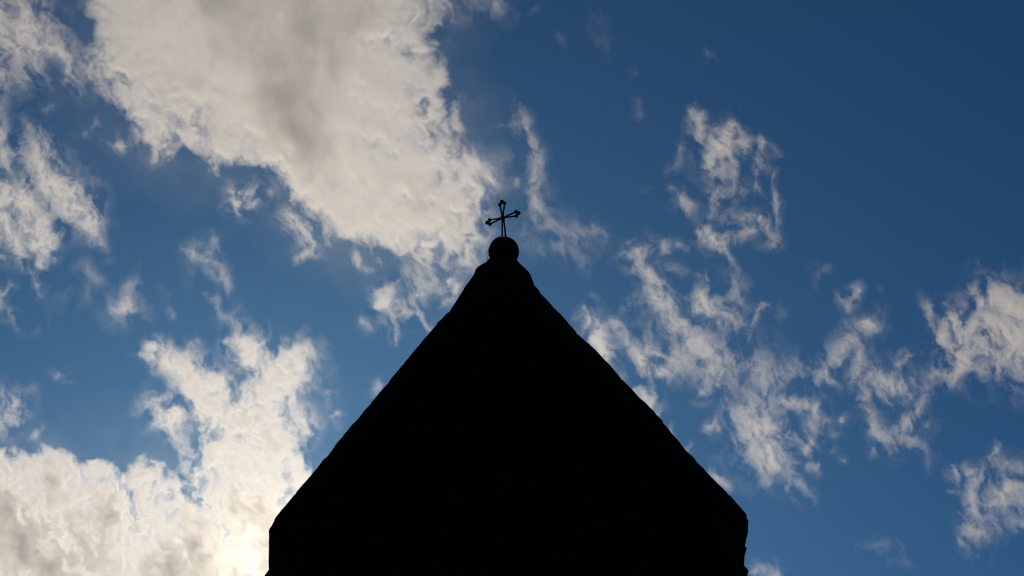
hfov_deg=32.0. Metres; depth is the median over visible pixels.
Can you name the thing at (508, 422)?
church
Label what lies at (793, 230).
sky
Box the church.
[265,258,748,575]
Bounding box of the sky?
[0,0,1023,575]
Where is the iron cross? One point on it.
(501, 218)
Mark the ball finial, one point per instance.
(505, 247)
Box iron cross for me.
[485,200,520,236]
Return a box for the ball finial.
[489,236,518,258]

